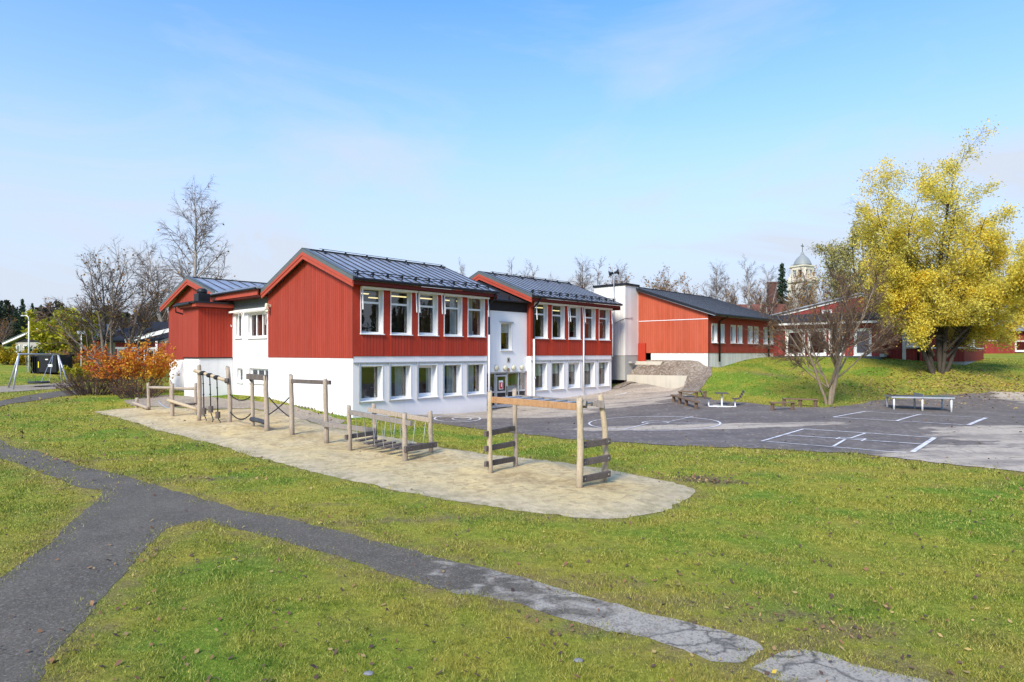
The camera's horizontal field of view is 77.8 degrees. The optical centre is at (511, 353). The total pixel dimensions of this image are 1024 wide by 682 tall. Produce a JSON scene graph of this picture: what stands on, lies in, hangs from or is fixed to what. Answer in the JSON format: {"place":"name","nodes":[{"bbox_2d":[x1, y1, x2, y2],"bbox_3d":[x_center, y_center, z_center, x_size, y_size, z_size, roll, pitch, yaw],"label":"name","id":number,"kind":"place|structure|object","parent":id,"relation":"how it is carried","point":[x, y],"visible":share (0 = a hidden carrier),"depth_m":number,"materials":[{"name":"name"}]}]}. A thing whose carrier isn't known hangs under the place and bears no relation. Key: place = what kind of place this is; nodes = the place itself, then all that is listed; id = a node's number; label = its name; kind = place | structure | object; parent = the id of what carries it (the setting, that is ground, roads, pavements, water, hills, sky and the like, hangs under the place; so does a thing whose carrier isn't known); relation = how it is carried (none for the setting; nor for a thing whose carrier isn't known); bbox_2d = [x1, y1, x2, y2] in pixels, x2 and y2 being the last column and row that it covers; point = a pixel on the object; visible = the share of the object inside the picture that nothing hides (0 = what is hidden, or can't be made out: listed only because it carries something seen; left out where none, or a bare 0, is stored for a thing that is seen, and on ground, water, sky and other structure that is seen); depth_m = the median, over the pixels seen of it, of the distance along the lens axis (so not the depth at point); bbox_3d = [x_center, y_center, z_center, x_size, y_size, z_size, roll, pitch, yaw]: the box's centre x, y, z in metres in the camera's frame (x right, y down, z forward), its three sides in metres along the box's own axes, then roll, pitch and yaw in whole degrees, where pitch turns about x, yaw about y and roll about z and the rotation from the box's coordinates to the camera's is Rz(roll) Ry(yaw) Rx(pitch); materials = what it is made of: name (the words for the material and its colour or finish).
{"place":"outdoors","nodes":[
{"label":"outdoors","id":0,"kind":"place"},
{"bbox_2d":[0,389,85,405],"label":"footpath","id":1,"kind":"structure","parent":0,"point":[26,398],"depth_m":43.65,"materials":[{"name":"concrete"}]},
{"bbox_2d":[124,395,344,424],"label":"gravel path","id":2,"kind":"structure","parent":0,"point":[299,413],"depth_m":37.92,"materials":[{"name":"gravel"}]},
{"bbox_2d":[0,440,762,681],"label":"asphalt path","id":3,"kind":"structure","parent":0,"point":[45,596],"depth_m":10.68,"materials":[{"name":"asphalt"}]},
{"bbox_2d":[0,347,1023,681],"bbox_3d":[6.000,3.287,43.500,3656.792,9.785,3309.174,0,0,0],"label":"ground","id":4,"kind":"structure","parent":0,"point":[732,387],"depth_m":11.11,"materials":[{"name":"plant"}]},
{"bbox_2d":[0,315,17,346],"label":"bare tree","id":5,"kind":"object","parent":4,"relation":"on","point":[3,334],"visible":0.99,"depth_m":104.42,"materials":[{"name":"brown plant"}]},
{"bbox_2d":[4,308,22,346],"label":"spruce tree","id":6,"kind":"object","parent":4,"relation":"on","point":[16,327],"visible":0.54,"depth_m":117.78,"materials":[{"name":"green plant"}]},
{"bbox_2d":[0,344,39,364],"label":"garden bush","id":7,"kind":"object","parent":4,"relation":"on","point":[7,356],"visible":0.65,"depth_m":73.13,"materials":[{"name":"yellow plant"}]},
{"bbox_2d":[17,299,27,333],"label":"spruce tree","id":8,"kind":"object","parent":4,"relation":"on","point":[23,310],"visible":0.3,"depth_m":119.87,"materials":[{"name":"green plant"}]},
{"bbox_2d":[21,315,29,371],"bbox_3d":[-49.579,-0.880,64.653,0.839,6.006,0.280,0,0,0],"label":"lamp post","id":9,"kind":"object","parent":4,"relation":"on","point":[28,342],"visible":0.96,"depth_m":64.61,"materials":[{"name":"white metal"}]},
{"bbox_2d":[0,383,69,391],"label":"swing sand","id":10,"kind":"structure","parent":4,"relation":"on","point":[26,387],"depth_m":53.43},
{"bbox_2d":[7,353,68,388],"bbox_3d":[-40.976,1.540,54.336,2.069,3.076,5.863,0,0,8],"label":"basket swing","id":11,"kind":"object","parent":10,"relation":"on","point":[15,368],"visible":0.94,"depth_m":53.88,"materials":[{"name":"metal"}]},
{"bbox_2d":[30,355,71,373],"bbox_3d":[-46.655,1.151,64.162,3.109,1.952,1.940,0,0,9],"label":"waste container","id":12,"kind":"object","parent":4,"relation":"on","point":[39,364],"visible":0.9,"depth_m":63.28,"materials":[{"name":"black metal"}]},
{"bbox_2d":[1,321,124,359],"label":"grey house","id":13,"kind":"structure","parent":4,"relation":"on","point":[20,341],"depth_m":91.60,"materials":[{"name":"grey painted timber"},{"name":"dark roofing"},{"name":"white paint"}]},
{"bbox_2d":[43,349,92,365],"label":"garden bush","id":14,"kind":"object","parent":4,"relation":"on","point":[74,360],"visible":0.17,"depth_m":65.95,"materials":[{"name":"green plant"}]},
{"bbox_2d":[20,305,122,362],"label":"yellow green tree","id":15,"kind":"object","parent":4,"relation":"on","point":[41,337],"visible":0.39,"depth_m":73.99,"materials":[{"name":"green plant"}]},
{"bbox_2d":[58,364,96,381],"bbox_3d":[-40.747,1.822,59.970,3.544,1.875,3.480,0,0,0],"label":"garden bush","id":16,"kind":"object","parent":4,"relation":"on","point":[73,370],"visible":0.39,"depth_m":58.63,"materials":[{"name":"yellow plant"}]},
{"bbox_2d":[0,299,168,345],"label":"distant wood","id":17,"kind":"object","parent":4,"relation":"on","point":[6,311],"visible":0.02,"depth_m":125.64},
{"bbox_2d":[72,362,115,379],"bbox_3d":[-39.470,1.807,59.830,3.845,1.886,2.932,0,0,18],"label":"garden bush","id":18,"kind":"object","parent":4,"relation":"on","point":[76,365],"visible":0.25,"depth_m":59.05,"materials":[{"name":"green plant"}]},
{"bbox_2d":[48,364,140,395],"bbox_3d":[-30.305,1.904,46.125,7.239,2.431,4.829,0,0,0],"label":"brown bush","id":19,"kind":"object","parent":4,"relation":"on","point":[77,387],"visible":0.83,"depth_m":45.59,"materials":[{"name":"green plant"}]},
{"bbox_2d":[28,236,175,378],"bbox_3d":[-38.377,-4.410,59.886,12.474,14.701,9.538,0,0,-33],"label":"bare tree","id":20,"kind":"object","parent":4,"relation":"on","point":[114,316],"visible":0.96,"depth_m":59.93,"materials":[{"name":"grey plant"}]},
{"bbox_2d":[76,338,179,392],"bbox_3d":[-28.428,1.014,46.986,7.043,4.184,5.663,0,0,-17],"label":"orange bush","id":21,"kind":"object","parent":4,"relation":"on","point":[128,362],"visible":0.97,"depth_m":46.52,"materials":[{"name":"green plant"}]},
{"bbox_2d":[97,322,168,365],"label":"red house","id":22,"kind":"structure","parent":4,"relation":"on","point":[120,337],"depth_m":78.78,"materials":[{"name":"white paint"}]},
{"bbox_2d":[106,374,168,398],"bbox_3d":[-25.936,2.365,44.250,4.429,1.764,3.116,0,0,-18],"label":"brown bush","id":23,"kind":"object","parent":4,"relation":"on","point":[136,392],"visible":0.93,"depth_m":44.17,"materials":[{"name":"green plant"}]},
{"bbox_2d":[125,238,178,343],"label":"birch tree","id":24,"kind":"object","parent":4,"relation":"on","point":[160,317],"visible":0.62,"depth_m":94.22,"materials":[{"name":"grey plant"}]},
{"bbox_2d":[152,174,235,313],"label":"birch tree","id":25,"kind":"object","parent":4,"relation":"on","point":[195,264],"visible":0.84,"depth_m":85.92,"materials":[{"name":"grey plant"}]},
{"bbox_2d":[160,248,622,417],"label":"school building","id":26,"kind":"structure","parent":4,"relation":"on","point":[362,333],"depth_m":40.87,"materials":[{"name":"wood"}]},
{"bbox_2d":[234,314,241,338],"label":"window","id":27,"kind":"structure","parent":26,"relation":"in","point":[237,322],"depth_m":44.39,"materials":[{"name":"white paint"}]},
{"bbox_2d":[235,367,242,383],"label":"window","id":28,"kind":"structure","parent":26,"relation":"in","point":[239,380],"depth_m":44.31,"materials":[{"name":"white paint"}]},
{"bbox_2d":[246,311,267,338],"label":"window","id":29,"kind":"structure","parent":26,"relation":"in","point":[250,336],"depth_m":42.51,"materials":[{"name":"white paint"}]},
{"bbox_2d":[248,367,267,383],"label":"window","id":30,"kind":"structure","parent":26,"relation":"in","point":[251,369],"depth_m":42.43,"materials":[{"name":"white paint"}]},
{"bbox_2d":[360,287,384,334],"bbox_3d":[-7.780,-2.307,34.926,0.470,2.585,1.560,0,0,43],"label":"window","id":31,"kind":"structure","parent":26,"relation":"in","point":[380,302],"depth_m":35.36,"materials":[{"name":"white paint"}]},
{"bbox_2d":[360,365,384,401],"bbox_3d":[-7.897,1.625,35.036,0.730,2.150,1.560,0,0,43],"label":"window","id":32,"kind":"structure","parent":26,"relation":"in","point":[379,397],"depth_m":35.35,"materials":[{"name":"white paint"}]},
{"bbox_2d":[390,291,412,335],"bbox_3d":[-6.431,-2.307,36.369,0.470,2.585,1.560,0,0,43],"label":"window","id":33,"kind":"structure","parent":26,"relation":"in","point":[409,295],"depth_m":36.82,"materials":[{"name":"white paint"}]},
{"bbox_2d":[390,364,412,399],"bbox_3d":[-6.548,1.625,36.478,0.730,2.150,1.560,0,0,43],"label":"window","id":34,"kind":"structure","parent":26,"relation":"in","point":[408,367],"depth_m":36.83,"materials":[{"name":"white paint"}]},
{"bbox_2d":[418,293,438,335],"bbox_3d":[-5.082,-2.307,37.811,0.470,2.585,1.560,0,0,43],"label":"window","id":35,"kind":"structure","parent":26,"relation":"in","point":[434,306],"depth_m":38.28,"materials":[{"name":"white paint"}]},
{"bbox_2d":[418,364,438,398],"bbox_3d":[-5.198,1.625,37.921,0.730,2.150,1.560,0,0,43],"label":"window","id":36,"kind":"structure","parent":26,"relation":"in","point":[431,369],"depth_m":38.34,"materials":[{"name":"white paint"}]},
{"bbox_2d":[444,364,462,396],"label":"window","id":37,"kind":"structure","parent":26,"relation":"in","point":[449,367],"depth_m":39.73,"materials":[{"name":"white paint"}]},
{"bbox_2d":[444,296,463,336],"bbox_3d":[-3.802,-2.335,39.318,0.660,2.730,1.560,0,0,43],"label":"window","id":38,"kind":"structure","parent":26,"relation":"in","point":[452,307],"depth_m":39.79,"materials":[{"name":"white paint"}]},
{"bbox_2d":[467,298,484,336],"bbox_3d":[-2.453,-2.335,40.761,0.660,2.730,1.560,0,0,43],"label":"window","id":39,"kind":"structure","parent":26,"relation":"in","point":[482,301],"depth_m":41.12,"materials":[{"name":"white paint"}]},
{"bbox_2d":[468,363,485,394],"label":"window","id":40,"kind":"structure","parent":26,"relation":"in","point":[470,365],"depth_m":41.14,"materials":[{"name":"white paint"}]},
{"bbox_2d":[496,375,506,407],"bbox_3d":[-0.715,2.560,42.970,0.160,2.200,1.080,0,0,43],"label":"entrance door","id":41,"kind":"structure","parent":26,"relation":"in","point":[498,393],"depth_m":42.98,"materials":[{"name":"metal"}]},
{"bbox_2d":[500,322,512,350],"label":"window","id":42,"kind":"structure","parent":26,"relation":"in","point":[504,327],"depth_m":43.59,"materials":[{"name":"white paint"}]},
{"bbox_2d":[534,302,548,338],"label":"window","id":43,"kind":"structure","parent":26,"relation":"in","point":[545,306],"depth_m":45.82,"materials":[{"name":"white paint"}]},
{"bbox_2d":[535,362,548,390],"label":"window","id":44,"kind":"structure","parent":26,"relation":"in","point":[541,368],"depth_m":45.85,"materials":[{"name":"white paint"}]},
{"bbox_2d":[552,305,565,339],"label":"window","id":45,"kind":"structure","parent":26,"relation":"in","point":[562,308],"depth_m":47.24,"materials":[{"name":"white paint"}]},
{"bbox_2d":[552,362,565,389],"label":"window","id":46,"kind":"structure","parent":26,"relation":"in","point":[554,364],"depth_m":47.28,"materials":[{"name":"white paint"}]},
{"bbox_2d":[568,306,581,339],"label":"window","id":47,"kind":"structure","parent":26,"relation":"in","point":[578,309],"depth_m":48.65,"materials":[{"name":"white paint"}]},
{"bbox_2d":[569,362,580,388],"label":"window","id":48,"kind":"structure","parent":26,"relation":"in","point":[574,367],"depth_m":48.71,"materials":[{"name":"white paint"}]},
{"bbox_2d":[584,308,595,339],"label":"window","id":49,"kind":"structure","parent":26,"relation":"in","point":[593,311],"depth_m":50.09,"materials":[{"name":"white paint"}]},
{"bbox_2d":[584,361,595,387],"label":"window","id":50,"kind":"structure","parent":26,"relation":"in","point":[592,363],"depth_m":50.14,"materials":[{"name":"white paint"}]},
{"bbox_2d":[599,361,609,386],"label":"window","id":51,"kind":"structure","parent":26,"relation":"in","point":[602,364],"depth_m":51.58,"materials":[{"name":"white paint"}]},
{"bbox_2d":[599,309,610,340],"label":"window","id":52,"kind":"structure","parent":26,"relation":"in","point":[607,312],"depth_m":51.56,"materials":[{"name":"white paint"}]},
{"bbox_2d":[96,407,694,518],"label":"play sand","id":53,"kind":"structure","parent":4,"relation":"on","point":[539,486],"depth_m":19.76,"materials":[{"name":"sand"}]},
{"bbox_2d":[131,381,196,415],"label":"balance rails","id":54,"kind":"object","parent":53,"relation":"on","point":[173,403],"visible":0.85,"depth_m":34.74,"materials":[{"name":"brown wood"}]},
{"bbox_2d":[193,364,231,422],"bbox_3d":[-15.067,2.126,31.869,2.578,3.094,0.464,0,0,28],"label":"climbing rope frame","id":55,"kind":"object","parent":53,"relation":"on","point":[200,409],"visible":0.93,"depth_m":31.78,"materials":[{"name":"brown wood"}]},
{"bbox_2d":[246,374,269,430],"bbox_3d":[-11.833,2.377,29.659,1.922,2.802,0.388,0,0,43],"label":"roller frame","id":56,"kind":"object","parent":53,"relation":"on","point":[253,419],"visible":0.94,"depth_m":29.18,"materials":[{"name":"brown wood"}]},
{"bbox_2d":[289,374,330,443],"bbox_3d":[-8.616,2.379,26.887,3.083,2.939,0.259,0,0,42],"label":"turning bar","id":57,"kind":"object","parent":53,"relation":"on","point":[325,382],"visible":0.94,"depth_m":26.73,"materials":[{"name":"brown wood"}]},
{"bbox_2d":[344,403,436,460],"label":"plank bridge","id":58,"kind":"structure","parent":53,"relation":"on","point":[405,446],"depth_m":23.01,"materials":[{"name":"wood"}]},
{"bbox_2d":[321,421,374,431],"bbox_3d":[-6.568,2.964,25.383,2.492,0.372,0.110,0,0,20],"label":"balance plank","id":59,"kind":"object","parent":58,"relation":"attached to","point":[338,425],"visible":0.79,"depth_m":25.41,"materials":[{"name":"wood"}]},
{"bbox_2d":[484,388,610,487],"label":"monkey bars","id":60,"kind":"object","parent":53,"relation":"on","point":[578,404],"visible":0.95,"depth_m":17.99,"materials":[{"name":"grey wood"}]},
{"bbox_2d":[0,362,1023,681],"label":"fallen leaves","id":61,"kind":"object","parent":4,"relation":"on","point":[118,662],"visible":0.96,"depth_m":12.26,"materials":[{"name":"plant"}]},
{"bbox_2d":[563,253,595,301],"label":"birch tree","id":62,"kind":"object","parent":4,"relation":"on","point":[580,280],"visible":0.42,"depth_m":97.96,"materials":[{"name":"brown plant"}]},
{"bbox_2d":[575,258,606,302],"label":"birch tree","id":63,"kind":"object","parent":4,"relation":"on","point":[598,275],"visible":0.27,"depth_m":101.55,"materials":[{"name":"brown plant"}]},
{"bbox_2d":[606,260,628,283],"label":"birch tree","id":64,"kind":"object","parent":4,"relation":"on","point":[620,277],"visible":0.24,"depth_m":97.81,"materials":[{"name":"grey plant"}]},
{"bbox_2d":[624,375,688,387],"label":"retaining wall","id":65,"kind":"structure","parent":4,"relation":"on","point":[671,381],"depth_m":51.31,"materials":[{"name":"concrete"}]},
{"bbox_2d":[641,266,672,291],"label":"bare tree","id":66,"kind":"object","parent":4,"relation":"on","point":[662,273],"visible":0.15,"depth_m":104.68,"materials":[{"name":"brown plant"}]},
{"bbox_2d":[629,360,711,393],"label":"gravel slope","id":67,"kind":"structure","parent":4,"relation":"on","point":[695,371],"depth_m":51.02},
{"bbox_2d":[635,361,663,364],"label":"retaining wall","id":68,"kind":"structure","parent":67,"relation":"on","point":[648,362],"depth_m":53.55,"materials":[{"name":"concrete"}]},
{"bbox_2d":[652,262,689,291],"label":"bare tree","id":69,"kind":"object","parent":4,"relation":"on","point":[666,288],"visible":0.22,"depth_m":95.46,"materials":[{"name":"brown plant"}]},
{"bbox_2d":[668,273,697,294],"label":"bare tree","id":70,"kind":"object","parent":4,"relation":"on","point":[687,285],"visible":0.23,"depth_m":103.59,"materials":[{"name":"brown plant"}]},
{"bbox_2d":[593,283,782,383],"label":"assembly hall","id":71,"kind":"structure","parent":4,"relation":"on","point":[655,324],"depth_m":53.64,"materials":[{"name":"paint"}]},
{"bbox_2d":[608,269,618,355],"bbox_3d":[8.655,-3.501,53.896,0.927,7.402,0.592,0,0,4],"label":"siren horn","id":72,"kind":"object","parent":71,"relation":"attached to","point":[615,272],"visible":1,"depth_m":53.89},
{"bbox_2d":[711,323,716,342],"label":"window","id":73,"kind":"structure","parent":71,"relation":"in","point":[714,325],"depth_m":51.65,"materials":[{"name":"white paint"}]},
{"bbox_2d":[721,324,724,342],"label":"window","id":74,"kind":"structure","parent":71,"relation":"in","point":[722,325],"depth_m":52.57,"materials":[{"name":"glass"}]},
{"bbox_2d":[731,325,736,343],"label":"window","id":75,"kind":"structure","parent":71,"relation":"in","point":[733,341],"depth_m":54.20,"materials":[{"name":"white paint"}]},
{"bbox_2d":[737,325,742,343],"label":"window","id":76,"kind":"structure","parent":71,"relation":"in","point":[739,329],"depth_m":55.20,"materials":[{"name":"glass"}]},
{"bbox_2d":[699,262,733,302],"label":"birch tree","id":77,"kind":"object","parent":4,"relation":"on","point":[717,285],"visible":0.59,"depth_m":96.18,"materials":[{"name":"grey plant"}]},
{"bbox_2d":[719,279,741,306],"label":"bare tree","id":78,"kind":"object","parent":4,"relation":"on","point":[734,300],"visible":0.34,"depth_m":96.83,"materials":[{"name":"brown plant"}]},
{"bbox_2d":[740,281,763,303],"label":"bare tree","id":79,"kind":"object","parent":4,"relation":"on","point":[753,298],"visible":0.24,"depth_m":125.09,"materials":[{"name":"brown plant"}]},
{"bbox_2d":[737,256,778,312],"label":"birch tree","id":80,"kind":"object","parent":4,"relation":"on","point":[748,304],"visible":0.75,"depth_m":104.78,"materials":[{"name":"brown plant"}]},
{"bbox_2d":[738,282,786,313],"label":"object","id":81,"kind":"structure","parent":4,"relation":"on","point":[778,306],"depth_m":113.30,"materials":[{"name":"brick"}]},
{"bbox_2d":[755,263,779,314],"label":"birch tree","id":82,"kind":"object","parent":4,"relation":"on","point":[771,310],"visible":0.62,"depth_m":110.00,"materials":[{"name":"brown plant"}]},
{"bbox_2d":[777,263,789,303],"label":"spruce tree","id":83,"kind":"object","parent":4,"relation":"on","point":[781,286],"visible":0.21,"depth_m":117.71,"materials":[{"name":"green plant"}]},
{"bbox_2d":[781,268,822,310],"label":"bare tree","id":84,"kind":"object","parent":4,"relation":"on","point":[798,292],"visible":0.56,"depth_m":108.40,"materials":[{"name":"brown plant"}]},
{"bbox_2d":[788,244,816,306],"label":"church tower","id":85,"kind":"structure","parent":4,"relation":"on","point":[802,260],"depth_m":213.34,"materials":[{"name":"paint"}]},
{"bbox_2d":[789,263,820,307],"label":"birch tree","id":86,"kind":"object","parent":4,"relation":"on","point":[805,278],"visible":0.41,"depth_m":118.42,"materials":[{"name":"brown plant"}]},
{"bbox_2d":[807,260,842,304],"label":"bare tree","id":87,"kind":"object","parent":4,"relation":"on","point":[822,288],"visible":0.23,"depth_m":99.08,"materials":[{"name":"brown plant"}]},
{"bbox_2d":[740,249,913,404],"bbox_3d":[20.059,-1.497,39.796,8.832,9.581,8.121,0,0,-42],"label":"bare tree","id":88,"kind":"object","parent":4,"relation":"on","point":[846,328],"visible":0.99,"depth_m":39.05,"materials":[{"name":"brown plant"}]},
{"bbox_2d":[773,311,888,358],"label":"glazed pavilion","id":89,"kind":"structure","parent":4,"relation":"on","point":[855,354],"depth_m":56.94,"materials":[{"name":"white paint"}]},
{"bbox_2d":[853,328,871,355],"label":"window","id":90,"kind":"structure","parent":89,"relation":"in","point":[855,348],"depth_m":55.27,"materials":[{"name":"white paint"}]},
{"bbox_2d":[808,200,886,299],"bbox_3d":[33.453,-6.845,61.597,8.637,14.744,6.744,0,0,42],"label":"willow tree","id":91,"kind":"object","parent":4,"relation":"on","point":[843,255],"visible":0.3,"depth_m":61.02,"materials":[{"name":"green plant"}]},
{"bbox_2d":[772,292,983,364],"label":"wing","id":92,"kind":"structure","parent":4,"relation":"on","point":[905,351],"depth_m":56.95,"materials":[{"name":"wood"}]},
{"bbox_2d":[840,115,1023,373],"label":"willow tree","id":93,"kind":"object","parent":4,"relation":"on","point":[969,300],"visible":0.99,"depth_m":45.64,"materials":[{"name":"yellow plant"}]},
{"bbox_2d":[984,316,1023,353],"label":"red house","id":94,"kind":"structure","parent":4,"relation":"on","point":[1018,349],"depth_m":76.14,"materials":[{"name":"wood"}]},
{"bbox_2d":[0,0,1023,317],"label":"sky","id":95,"kind":"structure","parent":0,"point":[688,136],"materials":[{"name":"blue"}]},
{"bbox_2d":[418,383,1023,471],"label":"schoolyard","id":96,"kind":"structure","parent":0,"point":[1001,440],"depth_m":31.29,"materials":[{"name":"asphalt"}]},
{"bbox_2d":[588,416,720,430],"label":"round court lines","id":97,"kind":"object","parent":96,"relation":"on","point":[664,421],"visible":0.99,"depth_m":32.97,"materials":[{"name":"paint"}]},
{"bbox_2d":[670,394,699,408],"bbox_3d":[10.969,3.136,40.374,0.300,0.746,4.386,0,0,-5],"label":"bench","id":98,"kind":"object","parent":96,"relation":"on","point":[680,398],"visible":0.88,"depth_m":39.98,"materials":[{"name":"brown wood"}]},
{"bbox_2d":[678,391,706,397],"bbox_3d":[12.246,2.869,43.073,0.300,0.668,2.155,0,0,-40],"label":"bench","id":99,"kind":"object","parent":96,"relation":"on","point":[696,394],"visible":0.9,"depth_m":42.78,"materials":[{"name":"brown wood"}]},
{"bbox_2d":[700,390,743,406],"bbox_3d":[12.881,2.770,38.948,2.626,1.008,0.835,0,0,12],"label":"picnic table","id":100,"kind":"object","parent":96,"relation":"on","point":[722,393],"visible":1,"depth_m":38.78,"materials":[{"name":"white metal"}]},
{"bbox_2d":[769,401,794,410],"bbox_3d":[15.585,3.104,36.582,1.432,0.626,0.300,0,0,-4],"label":"bench","id":101,"kind":"object","parent":96,"relation":"on","point":[774,403],"visible":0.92,"depth_m":36.50,"materials":[{"name":"brown wood"}]},
{"bbox_2d":[782,398,818,406],"bbox_3d":[17.283,3.015,38.069,2.004,0.637,0.300,0,0,12],"label":"bench","id":102,"kind":"object","parent":96,"relation":"on","point":[799,402],"visible":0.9,"depth_m":38.01,"materials":[{"name":"brown wood"}]},
{"bbox_2d":[762,429,935,452],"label":"rectangular court lines","id":103,"kind":"object","parent":96,"relation":"on","point":[921,445],"visible":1,"depth_m":25.19,"materials":[{"name":"paint"}]},
{"bbox_2d":[834,411,985,424],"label":"court lines","id":104,"kind":"object","parent":96,"relation":"on","point":[982,418],"visible":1,"depth_m":31.72,"materials":[{"name":"paint"}]},
{"bbox_2d":[884,392,954,411],"bbox_3d":[24.037,2.898,37.514,3.218,1.065,1.800,0,0,17],"label":"table tennis","id":105,"kind":"object","parent":96,"relation":"on","point":[919,395],"visible":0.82,"depth_m":37.03,"materials":[{"name":"metal"}]},
{"bbox_2d":[751,650,929,681],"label":"asphalt pad","id":106,"kind":"object","parent":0,"point":[803,666],"visible":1,"depth_m":7.39,"materials":[{"name":"asphalt"}]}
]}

